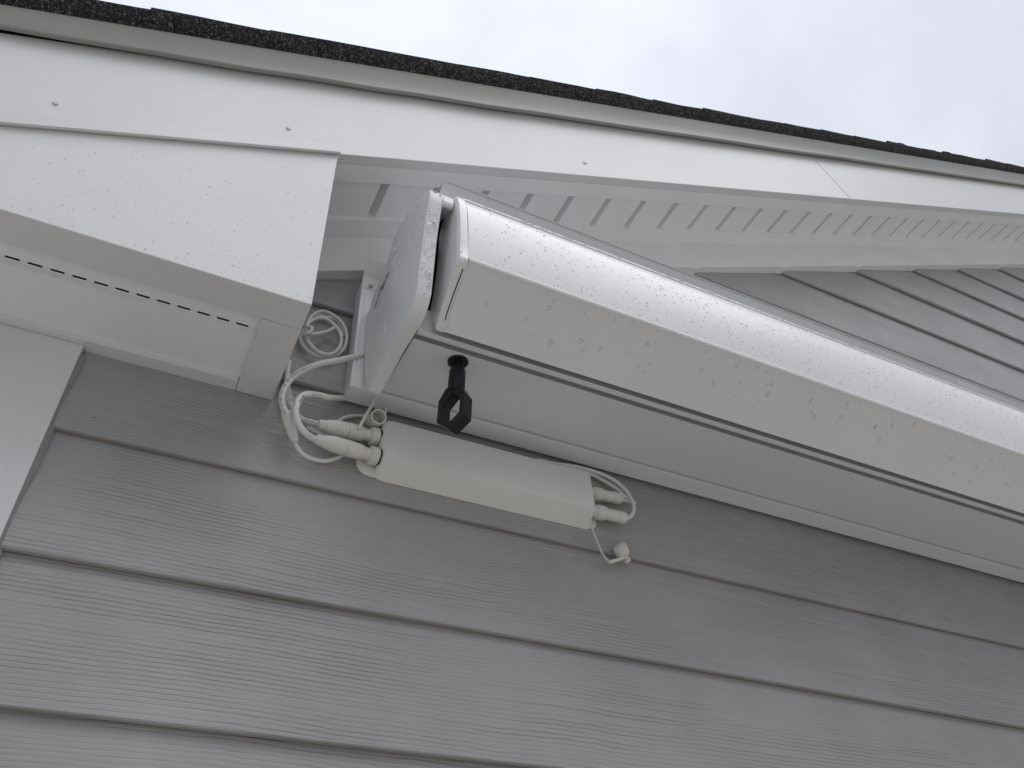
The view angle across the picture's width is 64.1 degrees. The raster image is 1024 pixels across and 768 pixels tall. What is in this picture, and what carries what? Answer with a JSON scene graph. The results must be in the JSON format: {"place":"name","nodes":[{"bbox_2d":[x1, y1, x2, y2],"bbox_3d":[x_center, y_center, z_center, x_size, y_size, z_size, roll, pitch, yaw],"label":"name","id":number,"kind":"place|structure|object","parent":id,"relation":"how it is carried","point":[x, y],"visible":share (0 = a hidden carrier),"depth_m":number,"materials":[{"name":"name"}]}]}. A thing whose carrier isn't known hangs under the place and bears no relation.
{"place":"outdoors","nodes":[
{"label":"outdoors","id":0,"kind":"place"},
{"bbox_2d":[101,0,1023,166],"label":"sky","id":1,"kind":"structure","parent":0,"point":[937,75],"materials":[{"name":"white"}]},
{"label":"ground","id":2,"kind":"structure","parent":0,"visible":0},
{"bbox_2d":[0,0,1023,767],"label":"house","id":3,"kind":"structure","parent":2,"relation":"on","point":[204,562],"depth_m":1.24,"materials":[{"name":"grey plastic"}]},
{"bbox_2d":[9,142,327,298],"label":"rain droplets","id":4,"kind":"object","parent":3,"relation":"attached to","point":[180,213],"visible":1,"depth_m":1.11,"materials":[{"name":"clear liquid"}]},
{"bbox_2d":[306,425,331,435],"bbox_3d":[-0.289,0.076,1.254,0.054,0.016,0.007,17,-46,-21],"label":"thin lead","id":5,"kind":"object","parent":3,"relation":"attached to","point":[314,430],"visible":0.6,"depth_m":1.25,"materials":[{"name":"white plastic"}]},
{"bbox_2d":[278,352,363,462],"bbox_3d":[-0.297,0.019,1.272,0.130,0.222,0.045,17,-46,-21],"label":"power cable","id":6,"kind":"object","parent":3,"relation":"attached to","point":[289,423],"visible":0.98,"depth_m":1.22,"materials":[{"name":"plastic"}]},
{"bbox_2d":[299,309,347,358],"bbox_3d":[-0.315,-0.090,1.381,0.083,0.118,0.034,17,-46,-21],"label":"coiled cable","id":7,"kind":"object","parent":3,"relation":"attached to","point":[342,331],"visible":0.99,"depth_m":1.37,"materials":[{"name":"plastic"}]},
{"bbox_2d":[338,414,367,420],"bbox_3d":[-0.250,0.057,1.308,0.061,0.034,0.010,17,-46,-21],"label":"bridge lead","id":8,"kind":"object","parent":3,"relation":"attached to","point":[350,416],"visible":0.65,"depth_m":1.30,"materials":[{"name":"white plastic"}]},
{"bbox_2d":[356,421,598,529],"bbox_3d":[-0.043,0.147,1.337,0.426,0.103,0.034,17,-46,-21],"label":"control box","id":9,"kind":"object","parent":3,"relation":"attached to","point":[416,458],"visible":0.83,"depth_m":1.32,"materials":[{"name":"beige plastic"}]},
{"bbox_2d":[284,359,380,445],"bbox_3d":[-0.282,0.028,1.288,0.161,0.128,0.029,19,-47,-22],"label":"sensor cable","id":10,"kind":"object","parent":9,"relation":"attached to","point":[350,431],"visible":0.81,"depth_m":1.25,"materials":[{"name":"plastic"}]},
{"bbox_2d":[292,391,380,465],"bbox_3d":[-0.275,0.047,1.272,0.146,0.157,0.049,23,-49,-26],"label":"motor cable","id":11,"kind":"object","parent":9,"relation":"attached to","point":[371,455],"visible":0.98,"depth_m":1.22,"materials":[{"name":"plastic"}]},
{"bbox_2d":[357,396,386,429],"bbox_3d":[-0.222,0.048,1.301,0.054,0.099,0.036,17,-46,-21],"label":"dust cap","id":12,"kind":"object","parent":9,"relation":"attached to","point":[376,418],"visible":0.96,"depth_m":1.29,"materials":[{"name":"plastic"}]},
{"bbox_2d":[536,458,635,523],"bbox_3d":[0.132,0.184,1.422,0.182,0.116,0.030,14,-45,-18],"label":"plug lead","id":13,"kind":"object","parent":9,"relation":"attached to","point":[612,515],"visible":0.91,"depth_m":1.42,"materials":[{"name":"plastic"}]},
{"bbox_2d":[562,465,628,498],"bbox_3d":[0.147,0.176,1.457,0.130,0.049,0.013,12,-45,-17],"label":"thin lead","id":14,"kind":"object","parent":9,"relation":"attached to","point":[606,482],"visible":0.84,"depth_m":1.47,"materials":[{"name":"white plastic"}]},
{"bbox_2d":[590,515,630,563],"bbox_3d":[0.164,0.264,1.362,0.093,0.068,0.026,27,-51,-29],"label":"stopper","id":15,"kind":"object","parent":9,"relation":"hanging from","point":[621,550],"visible":1,"depth_m":1.36,"materials":[{"name":"plastic"}]},
{"bbox_2d":[593,486,636,504],"bbox_3d":[0.180,0.202,1.444,0.091,0.026,0.025,17,-46,-21],"label":"plug lead","id":16,"kind":"object","parent":9,"relation":"attached to","point":[612,497],"visible":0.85,"depth_m":1.43,"materials":[{"name":"plastic"}]},
{"bbox_2d":[343,179,1023,582],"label":"retractable awning","id":17,"kind":"object","parent":3,"relation":"attached to","point":[453,353],"visible":0.99,"depth_m":1.40,"materials":[{"name":"white metal"}]},
{"bbox_2d":[392,190,1023,490],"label":"rain droplets","id":18,"kind":"object","parent":17,"relation":"on","point":[638,365],"visible":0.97,"depth_m":1.39,"materials":[{"name":"clear liquid"}]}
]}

